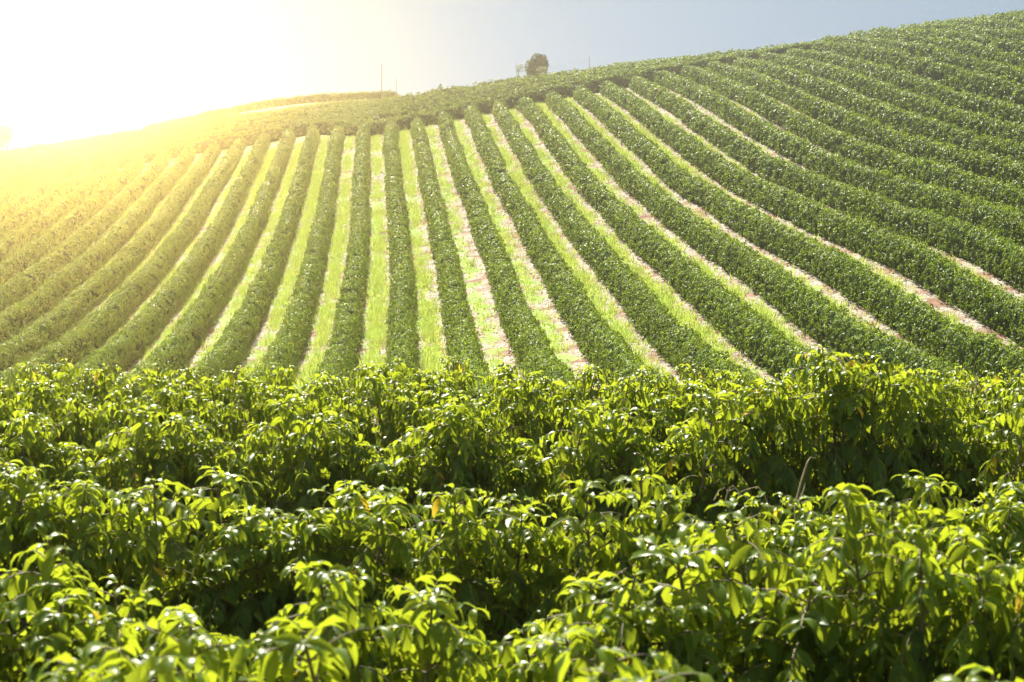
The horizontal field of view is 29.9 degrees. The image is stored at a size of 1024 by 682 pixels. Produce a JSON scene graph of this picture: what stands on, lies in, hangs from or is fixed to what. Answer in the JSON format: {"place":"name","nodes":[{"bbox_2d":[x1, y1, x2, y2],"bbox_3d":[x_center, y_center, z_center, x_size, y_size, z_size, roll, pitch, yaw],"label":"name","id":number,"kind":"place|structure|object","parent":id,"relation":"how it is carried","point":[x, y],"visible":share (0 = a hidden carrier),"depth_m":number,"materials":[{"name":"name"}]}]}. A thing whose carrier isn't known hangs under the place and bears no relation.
{"place":"outdoors","nodes":[
{"label":"outdoors","id":0,"kind":"place"},
{"bbox_2d":[0,0,1023,150],"label":"sky","id":1,"kind":"structure","parent":0,"point":[69,69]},
{"bbox_2d":[1,84,1023,421],"bbox_3d":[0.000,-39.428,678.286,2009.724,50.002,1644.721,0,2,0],"label":"ground","id":2,"kind":"structure","parent":0,"point":[479,290],"depth_m":145.68,"materials":[{"name":"soil"}]},
{"bbox_2d":[0,463,69,679],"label":"coffee bush","id":3,"kind":"object","parent":2,"relation":"on","point":[6,541],"visible":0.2,"depth_m":11.96,"materials":[{"name":"green plant"}]},
{"bbox_2d":[0,378,71,470],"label":"coffee bush","id":4,"kind":"object","parent":2,"relation":"on","point":[7,406],"visible":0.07,"depth_m":21.11,"materials":[{"name":"green plant"}]},
{"bbox_2d":[0,410,78,515],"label":"coffee bush","id":5,"kind":"object","parent":2,"relation":"on","point":[28,446],"visible":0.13,"depth_m":17.26,"materials":[{"name":"green plant"}]},
{"bbox_2d":[0,164,93,240],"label":"coffee hedge","id":6,"kind":"object","parent":2,"relation":"on","point":[22,216],"visible":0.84,"depth_m":237.23,"materials":[{"name":"green plant"}]},
{"bbox_2d":[0,160,118,265],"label":"coffee hedge","id":7,"kind":"object","parent":2,"relation":"on","point":[16,241],"visible":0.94,"depth_m":225.74,"materials":[{"name":"green plant"}]},
{"bbox_2d":[14,358,109,442],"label":"coffee bush","id":8,"kind":"object","parent":2,"relation":"on","point":[66,387],"visible":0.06,"depth_m":25.33,"materials":[{"name":"green plant"}]},
{"bbox_2d":[0,532,125,681],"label":"coffee bush","id":9,"kind":"object","parent":2,"relation":"on","point":[12,585],"visible":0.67,"depth_m":8.33,"materials":[{"name":"green plant"}]},
{"bbox_2d":[17,381,110,485],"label":"coffee bush","id":10,"kind":"object","parent":2,"relation":"on","point":[80,428],"visible":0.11,"depth_m":21.14,"materials":[{"name":"green plant"}]},
{"bbox_2d":[0,457,138,679],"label":"coffee bush","id":11,"kind":"object","parent":2,"relation":"on","point":[82,523],"visible":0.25,"depth_m":11.98,"materials":[{"name":"green plant"}]},
{"bbox_2d":[0,154,145,284],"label":"coffee hedge","id":12,"kind":"object","parent":2,"relation":"on","point":[27,255],"visible":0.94,"depth_m":212.77,"materials":[{"name":"green plant"}]},
{"bbox_2d":[26,640,121,681],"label":"coffee bush","id":13,"kind":"object","parent":2,"relation":"on","point":[80,666],"visible":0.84,"depth_m":5.92,"materials":[{"name":"green plant"}]},
{"bbox_2d":[0,148,170,317],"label":"coffee hedge","id":14,"kind":"object","parent":2,"relation":"on","point":[76,244],"visible":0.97,"depth_m":196.40,"materials":[{"name":"green plant"}]},
{"bbox_2d":[0,144,195,343],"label":"coffee hedge","id":15,"kind":"object","parent":2,"relation":"on","point":[27,311],"visible":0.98,"depth_m":177.60,"materials":[{"name":"green plant"}]},
{"bbox_2d":[0,141,221,370],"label":"coffee hedge","id":16,"kind":"object","parent":2,"relation":"on","point":[66,315],"visible":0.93,"depth_m":162.13,"materials":[{"name":"green plant"}]},
{"bbox_2d":[72,363,149,441],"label":"coffee bush","id":17,"kind":"object","parent":2,"relation":"on","point":[101,394],"visible":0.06,"depth_m":25.14,"materials":[{"name":"green plant"}]},
{"bbox_2d":[36,404,198,602],"bbox_3d":[-3.646,1.885,17.297,1.668,2.628,1.586,-1,2,-14],"label":"coffee bush","id":18,"kind":"object","parent":2,"relation":"on","point":[84,468],"visible":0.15,"depth_m":17.17,"materials":[{"name":"green plant"}]},
{"bbox_2d":[5,573,237,681],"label":"coffee bush","id":19,"kind":"object","parent":2,"relation":"on","point":[113,622],"visible":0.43,"depth_m":8.40,"materials":[{"name":"green plant"}]},
{"bbox_2d":[0,138,246,391],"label":"coffee hedge","id":20,"kind":"object","parent":2,"relation":"on","point":[99,326],"visible":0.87,"depth_m":153.10,"materials":[{"name":"green plant"}]},
{"bbox_2d":[2,133,270,429],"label":"coffee hedge","id":21,"kind":"object","parent":2,"relation":"on","point":[126,348],"visible":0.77,"depth_m":150.02,"materials":[{"name":"green plant"}]},
{"bbox_2d":[90,376,191,496],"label":"coffee bush","id":22,"kind":"object","parent":2,"relation":"on","point":[158,395],"visible":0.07,"depth_m":21.11,"materials":[{"name":"green plant"}]},
{"bbox_2d":[46,612,263,681],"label":"coffee bush","id":23,"kind":"object","parent":2,"relation":"on","point":[215,668],"visible":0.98,"depth_m":5.85,"materials":[{"name":"green plant"}]},
{"bbox_2d":[98,412,232,586],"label":"coffee bush","id":24,"kind":"object","parent":2,"relation":"on","point":[181,449],"visible":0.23,"depth_m":17.21,"materials":[{"name":"green plant"}]},
{"bbox_2d":[72,466,293,644],"bbox_3d":[-2.136,2.057,12.312,1.751,2.447,1.740,1,3,22],"label":"coffee bush","id":25,"kind":"object","parent":2,"relation":"on","point":[152,546],"visible":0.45,"depth_m":12.05,"materials":[{"name":"green plant"}]},
{"bbox_2d":[150,378,243,508],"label":"coffee bush","id":26,"kind":"object","parent":2,"relation":"on","point":[213,416],"visible":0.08,"depth_m":21.21,"materials":[{"name":"green plant"}]},
{"bbox_2d":[107,128,295,421],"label":"coffee hedge","id":27,"kind":"object","parent":2,"relation":"on","point":[175,351],"visible":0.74,"depth_m":147.52,"materials":[{"name":"green plant"}]},
{"bbox_2d":[135,603,303,681],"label":"coffee bush","id":28,"kind":"object","parent":2,"relation":"on","point":[199,631],"visible":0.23,"depth_m":8.18,"materials":[{"name":"green plant"}]},
{"bbox_2d":[190,365,261,433],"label":"coffee bush","id":29,"kind":"object","parent":2,"relation":"on","point":[224,394],"visible":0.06,"depth_m":25.15,"materials":[{"name":"green plant"}]},
{"bbox_2d":[171,123,320,392],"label":"coffee hedge","id":30,"kind":"object","parent":2,"relation":"on","point":[229,353],"visible":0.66,"depth_m":145.54,"materials":[{"name":"green plant"}]},
{"bbox_2d":[174,397,326,615],"bbox_3d":[-2.342,1.863,17.403,1.552,2.682,1.476,-1,3,-31],"label":"coffee bush","id":31,"kind":"object","parent":2,"relation":"on","point":[251,468],"visible":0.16,"depth_m":17.26,"materials":[{"name":"green plant"}]},
{"bbox_2d":[219,378,319,518],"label":"coffee bush","id":32,"kind":"object","parent":2,"relation":"on","point":[256,413],"visible":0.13,"depth_m":21.18,"materials":[{"name":"green plant"}]},
{"bbox_2d":[142,89,397,128],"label":"coffee hedge","id":33,"kind":"object","parent":2,"relation":"on","point":[298,99],"visible":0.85,"depth_m":372.62,"materials":[{"name":"green plant"}]},
{"bbox_2d":[241,364,313,465],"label":"coffee bush","id":34,"kind":"object","parent":2,"relation":"on","point":[280,378],"visible":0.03,"depth_m":25.27,"materials":[{"name":"green plant"}]},
{"bbox_2d":[243,125,345,424],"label":"coffee hedge","id":35,"kind":"object","parent":2,"relation":"on","point":[285,349],"visible":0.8,"depth_m":144.77,"materials":[{"name":"green plant"}]},
{"bbox_2d":[197,480,405,666],"bbox_3d":[-1.386,2.099,12.224,1.714,2.360,1.627,0,2,8],"label":"coffee bush","id":36,"kind":"object","parent":2,"relation":"on","point":[283,554],"visible":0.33,"depth_m":12.02,"materials":[{"name":"green plant"}]},
{"bbox_2d":[223,614,394,681],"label":"coffee bush","id":37,"kind":"object","parent":2,"relation":"on","point":[317,658],"visible":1,"depth_m":5.98,"materials":[{"name":"green plant"}]},
{"bbox_2d":[258,410,398,569],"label":"coffee bush","id":38,"kind":"object","parent":2,"relation":"on","point":[310,475],"visible":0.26,"depth_m":17.10,"materials":[{"name":"green plant"}]},
{"bbox_2d":[0,56,675,156],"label":"coffee hedge","id":39,"kind":"object","parent":2,"relation":"on","point":[405,99],"visible":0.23,"depth_m":297.63,"materials":[{"name":"green plant"}]},
{"bbox_2d":[305,123,372,412],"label":"coffee hedge","id":40,"kind":"object","parent":2,"relation":"on","point":[342,352],"visible":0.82,"depth_m":142.22,"materials":[{"name":"green plant"}]},
{"bbox_2d":[300,361,383,440],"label":"coffee bush","id":41,"kind":"object","parent":2,"relation":"on","point":[336,388],"visible":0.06,"depth_m":25.11,"materials":[{"name":"green plant"}]},
{"bbox_2d":[287,379,407,517],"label":"coffee bush","id":42,"kind":"object","parent":2,"relation":"on","point":[323,404],"visible":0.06,"depth_m":21.12,"materials":[{"name":"green plant"}]},
{"bbox_2d":[1,55,695,159],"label":"coffee hedge","id":43,"kind":"object","parent":2,"relation":"on","point":[139,134],"visible":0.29,"depth_m":294.02,"materials":[{"name":"green plant"}]},
{"bbox_2d":[0,50,719,162],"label":"coffee hedge","id":44,"kind":"object","parent":2,"relation":"on","point":[446,97],"visible":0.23,"depth_m":291.83,"materials":[{"name":"green plant"}]},
{"bbox_2d":[0,48,741,165],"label":"coffee hedge","id":45,"kind":"object","parent":2,"relation":"on","point":[135,137],"visible":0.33,"depth_m":288.42,"materials":[{"name":"green plant"}]},
{"bbox_2d":[254,483,489,680],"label":"coffee bush","id":46,"kind":"object","parent":2,"relation":"on","point":[397,551],"visible":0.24,"depth_m":12.05,"materials":[{"name":"green plant"}]},
{"bbox_2d":[241,560,506,681],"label":"coffee bush","id":47,"kind":"object","parent":2,"relation":"on","point":[432,637],"visible":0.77,"depth_m":8.16,"materials":[{"name":"green plant"}]},
{"bbox_2d":[0,47,761,167],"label":"coffee hedge","id":48,"kind":"object","parent":2,"relation":"on","point":[153,137],"visible":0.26,"depth_m":286.40,"materials":[{"name":"green plant"}]},
{"bbox_2d":[0,43,785,170],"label":"coffee hedge","id":49,"kind":"object","parent":2,"relation":"on","point":[381,115],"visible":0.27,"depth_m":281.82,"materials":[{"name":"green plant"}]},
{"bbox_2d":[350,357,436,459],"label":"coffee bush","id":50,"kind":"object","parent":2,"relation":"on","point":[398,374],"visible":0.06,"depth_m":25.06,"materials":[{"name":"green plant"}]},
{"bbox_2d":[344,374,450,517],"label":"coffee bush","id":51,"kind":"object","parent":2,"relation":"on","point":[395,413],"visible":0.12,"depth_m":21.07,"materials":[{"name":"green plant"}]},
{"bbox_2d":[322,403,473,587],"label":"coffee bush","id":52,"kind":"object","parent":2,"relation":"on","point":[379,471],"visible":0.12,"depth_m":17.21,"materials":[{"name":"green plant"}]},
{"bbox_2d":[380,120,422,394],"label":"coffee hedge","id":53,"kind":"object","parent":2,"relation":"on","point":[403,336],"visible":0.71,"depth_m":142.84,"materials":[{"name":"green plant"}]},
{"bbox_2d":[0,41,808,175],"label":"coffee hedge","id":54,"kind":"object","parent":2,"relation":"on","point":[117,150],"visible":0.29,"depth_m":280.69,"materials":[{"name":"green plant"}]},
{"bbox_2d":[0,38,824,178],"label":"coffee hedge","id":55,"kind":"object","parent":2,"relation":"on","point":[163,145],"visible":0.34,"depth_m":275.58,"materials":[{"name":"green plant"}]},
{"bbox_2d":[0,36,853,188],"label":"coffee hedge","id":56,"kind":"object","parent":2,"relation":"on","point":[456,112],"visible":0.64,"depth_m":265.92,"materials":[{"name":"green plant"}]},
{"bbox_2d":[414,354,483,422],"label":"coffee bush","id":57,"kind":"object","parent":2,"relation":"on","point":[459,384],"visible":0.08,"depth_m":25.19,"materials":[{"name":"green plant"}]},
{"bbox_2d":[409,117,505,418],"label":"coffee hedge","id":58,"kind":"object","parent":2,"relation":"on","point":[462,339],"visible":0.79,"depth_m":137.37,"materials":[{"name":"green plant"}]},
{"bbox_2d":[407,375,509,509],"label":"coffee bush","id":59,"kind":"object","parent":2,"relation":"on","point":[444,396],"visible":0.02,"depth_m":21.28,"materials":[{"name":"green plant"}]},
{"bbox_2d":[404,395,534,630],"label":"coffee bush","id":60,"kind":"object","parent":2,"relation":"on","point":[481,471],"visible":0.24,"depth_m":17.09,"materials":[{"name":"green plant"}]},
{"bbox_2d":[384,483,577,681],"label":"coffee bush","id":61,"kind":"object","parent":2,"relation":"on","point":[501,592],"visible":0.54,"depth_m":11.96,"materials":[{"name":"green plant"}]},
{"bbox_2d":[466,360,553,457],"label":"coffee bush","id":62,"kind":"object","parent":2,"relation":"on","point":[493,393],"visible":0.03,"depth_m":25.06,"materials":[{"name":"green plant"}]},
{"bbox_2d":[437,111,593,402],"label":"coffee hedge","id":63,"kind":"object","parent":2,"relation":"on","point":[529,343],"visible":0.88,"depth_m":131.65,"materials":[{"name":"green plant"}]},
{"bbox_2d":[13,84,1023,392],"bbox_3d":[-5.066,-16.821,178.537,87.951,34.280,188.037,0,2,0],"label":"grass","id":64,"kind":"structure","parent":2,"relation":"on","point":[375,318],"depth_m":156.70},
{"bbox_2d":[486,375,587,506],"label":"coffee bush","id":65,"kind":"object","parent":2,"relation":"on","point":[535,428],"visible":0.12,"depth_m":21.09,"materials":[{"name":"green plant"}]},
{"bbox_2d":[68,86,1019,390],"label":"leaf litter","id":66,"kind":"object","parent":2,"relation":"on","point":[518,254],"visible":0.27,"depth_m":151.50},
{"bbox_2d":[469,403,638,629],"bbox_3d":[0.366,1.876,17.251,1.621,2.665,1.541,1,2,16],"label":"coffee bush","id":67,"kind":"object","parent":2,"relation":"on","point":[525,472],"visible":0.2,"depth_m":17.07,"materials":[{"name":"green plant"}]},
{"bbox_2d":[530,364,606,431],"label":"coffee bush","id":68,"kind":"object","parent":2,"relation":"on","point":[580,384],"visible":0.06,"depth_m":25.16,"materials":[{"name":"green plant"}]},
{"bbox_2d":[464,105,677,395],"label":"coffee hedge","id":69,"kind":"object","parent":2,"relation":"on","point":[604,346],"visible":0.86,"depth_m":127.87,"materials":[{"name":"green plant"}]},
{"bbox_2d":[469,569,717,681],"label":"coffee bush","id":70,"kind":"object","parent":2,"relation":"on","point":[529,667],"visible":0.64,"depth_m":8.34,"materials":[{"name":"green plant"}]},
{"bbox_2d":[492,624,714,681],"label":"coffee bush","id":71,"kind":"object","parent":2,"relation":"on","point":[637,672],"visible":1,"depth_m":5.71,"materials":[{"name":"green plant"}]},
{"bbox_2d":[558,375,660,496],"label":"coffee bush","id":72,"kind":"object","parent":2,"relation":"on","point":[607,402],"visible":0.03,"depth_m":21.27,"materials":[{"name":"green plant"}]},
{"bbox_2d":[551,405,675,574],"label":"coffee bush","id":73,"kind":"object","parent":2,"relation":"on","point":[630,450],"visible":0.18,"depth_m":17.08,"materials":[{"name":"green plant"}]},
{"bbox_2d":[501,467,731,676],"bbox_3d":[0.695,2.053,12.078,1.557,2.478,1.547,1,3,32],"label":"coffee bush","id":74,"kind":"object","parent":2,"relation":"on","point":[596,552],"visible":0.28,"depth_m":11.87,"materials":[{"name":"green plant"}]},
{"bbox_2d":[491,100,775,405],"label":"coffee hedge","id":75,"kind":"object","parent":2,"relation":"on","point":[663,333],"visible":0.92,"depth_m":124.26,"materials":[{"name":"green plant"}]},
{"bbox_2d":[608,372,713,492],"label":"coffee bush","id":76,"kind":"object","parent":2,"relation":"on","point":[676,409],"visible":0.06,"depth_m":21.36,"materials":[{"name":"green plant"}]},
{"bbox_2d":[514,97,861,392],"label":"coffee hedge","id":77,"kind":"object","parent":2,"relation":"on","point":[732,320],"visible":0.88,"depth_m":121.19,"materials":[{"name":"green plant"}]},
{"bbox_2d":[578,598,813,681],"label":"coffee bush","id":78,"kind":"object","parent":2,"relation":"on","point":[716,659],"visible":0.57,"depth_m":8.25,"materials":[{"name":"green plant"}]},
{"bbox_2d":[631,390,775,584],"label":"coffee bush","id":79,"kind":"object","parent":2,"relation":"on","point":[681,473],"visible":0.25,"depth_m":17.02,"materials":[{"name":"green plant"}]},
{"bbox_2d":[663,491,816,667],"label":"coffee bush","id":80,"kind":"object","parent":2,"relation":"on","point":[767,531],"visible":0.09,"depth_m":12.05,"materials":[{"name":"green plant"}]},
{"bbox_2d":[544,90,973,403],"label":"coffee hedge","id":81,"kind":"object","parent":2,"relation":"on","point":[814,315],"visible":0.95,"depth_m":115.49,"materials":[{"name":"green plant"}]},
{"bbox_2d":[602,500,917,681],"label":"coffee bush","id":82,"kind":"object","parent":2,"relation":"on","point":[701,582],"visible":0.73,"depth_m":8.43,"materials":[{"name":"green plant"}]},
{"bbox_2d":[703,376,825,588],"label":"coffee bush","id":83,"kind":"object","parent":2,"relation":"on","point":[776,429],"visible":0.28,"depth_m":17.08,"materials":[{"name":"green plant"}]},
{"bbox_2d":[573,84,1023,386],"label":"coffee hedge","id":84,"kind":"object","parent":2,"relation":"on","point":[923,325],"visible":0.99,"depth_m":111.91,"materials":[{"name":"green plant"}]},
{"bbox_2d":[599,80,1023,347],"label":"coffee hedge","id":85,"kind":"object","parent":2,"relation":"on","point":[991,306],"visible":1,"depth_m":123.34,"materials":[{"name":"green plant"}]},
{"bbox_2d":[629,76,1023,293],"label":"coffee hedge","id":86,"kind":"object","parent":2,"relation":"on","point":[1001,258],"visible":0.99,"depth_m":135.52,"materials":[{"name":"green plant"}]},
{"bbox_2d":[755,492,907,680],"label":"coffee bush","id":87,"kind":"object","parent":2,"relation":"on","point":[810,518],"visible":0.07,"depth_m":12.00,"materials":[{"name":"green plant"}]},
{"bbox_2d":[654,70,1023,248],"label":"coffee hedge","id":88,"kind":"object","parent":2,"relation":"on","point":[1004,221],"visible":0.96,"depth_m":151.55,"materials":[{"name":"green plant"}]},
{"bbox_2d":[679,65,1023,214],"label":"coffee hedge","id":89,"kind":"object","parent":2,"relation":"on","point":[873,155],"visible":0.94,"depth_m":163.83,"materials":[{"name":"green plant"}]},
{"bbox_2d":[772,344,947,594],"bbox_3d":[3.114,1.635,17.421,1.837,3.201,1.550,2,3,38],"label":"coffee bush","id":90,"kind":"object","parent":2,"relation":"on","point":[846,419],"visible":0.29,"depth_m":17.14,"materials":[{"name":"green plant"}]},
{"bbox_2d":[704,61,1023,189],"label":"coffee hedge","id":91,"kind":"object","parent":2,"relation":"on","point":[1002,169],"visible":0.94,"depth_m":172.69,"materials":[{"name":"green plant"}]},
{"bbox_2d":[732,57,1023,166],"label":"coffee hedge","id":92,"kind":"object","parent":2,"relation":"on","point":[839,94],"visible":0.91,"depth_m":181.16,"materials":[{"name":"green plant"}]},
{"bbox_2d":[758,52,1023,144],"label":"coffee hedge","id":93,"kind":"object","parent":2,"relation":"on","point":[913,102],"visible":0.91,"depth_m":188.12,"materials":[{"name":"green plant"}]},
{"bbox_2d":[782,482,1023,681],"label":"coffee bush","id":94,"kind":"object","parent":2,"relation":"on","point":[919,581],"visible":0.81,"depth_m":8.33,"materials":[{"name":"green plant"}]},
{"bbox_2d":[784,47,1023,125],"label":"coffee hedge","id":95,"kind":"object","parent":2,"relation":"on","point":[1010,112],"visible":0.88,"depth_m":194.51,"materials":[{"name":"green plant"}]},
{"bbox_2d":[811,39,1023,107],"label":"coffee hedge","id":96,"kind":"object","parent":2,"relation":"on","point":[954,77],"visible":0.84,"depth_m":202.61,"materials":[{"name":"green plant"}]},
{"bbox_2d":[856,367,988,610],"bbox_3d":[3.719,1.733,17.460,1.572,2.968,1.744,1,3,29],"label":"coffee bush","id":97,"kind":"object","parent":2,"relation":"on","point":[930,446],"visible":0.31,"depth_m":17.23,"materials":[{"name":"green plant"}]},
{"bbox_2d":[821,34,1023,86],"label":"coffee hedge","id":98,"kind":"object","parent":2,"relation":"on","point":[929,52],"visible":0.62,"depth_m":213.61,"materials":[{"name":"green plant"}]},
{"bbox_2d":[848,30,1023,70],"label":"coffee hedge","id":99,"kind":"object","parent":2,"relation":"on","point":[987,52],"visible":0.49,"depth_m":217.35,"materials":[{"name":"green plant"}]},
{"bbox_2d":[871,26,1023,58],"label":"coffee hedge","id":100,"kind":"object","parent":2,"relation":"on","point":[1004,44],"visible":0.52,"depth_m":229.46,"materials":[{"name":"green plant"}]},
{"bbox_2d":[883,470,1023,664],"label":"coffee bush","id":101,"kind":"object","parent":2,"relation":"on","point":[1010,544],"visible":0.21,"depth_m":12.03,"materials":[{"name":"green plant"}]},
{"bbox_2d":[896,21,1023,43],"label":"coffee hedge","id":102,"kind":"object","parent":2,"relation":"on","point":[1016,35],"visible":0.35,"depth_m":235.50,"materials":[{"name":"green plant"}]},
{"bbox_2d":[928,560,1023,681],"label":"coffee bush","id":103,"kind":"object","parent":2,"relation":"on","point":[1008,628],"visible":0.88,"depth_m":8.05,"materials":[{"name":"green plant"}]},
{"bbox_2d":[943,386,1023,560],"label":"coffee bush","id":104,"kind":"object","parent":2,"relation":"on","point":[985,452],"visible":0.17,"depth_m":17.08,"materials":[{"name":"green plant"}]},
{"bbox_2d":[960,373,1023,490],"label":"coffee bush","id":105,"kind":"object","parent":2,"relation":"on","point":[994,406],"visible":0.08,"depth_m":21.38,"materials":[{"name":"green plant"}]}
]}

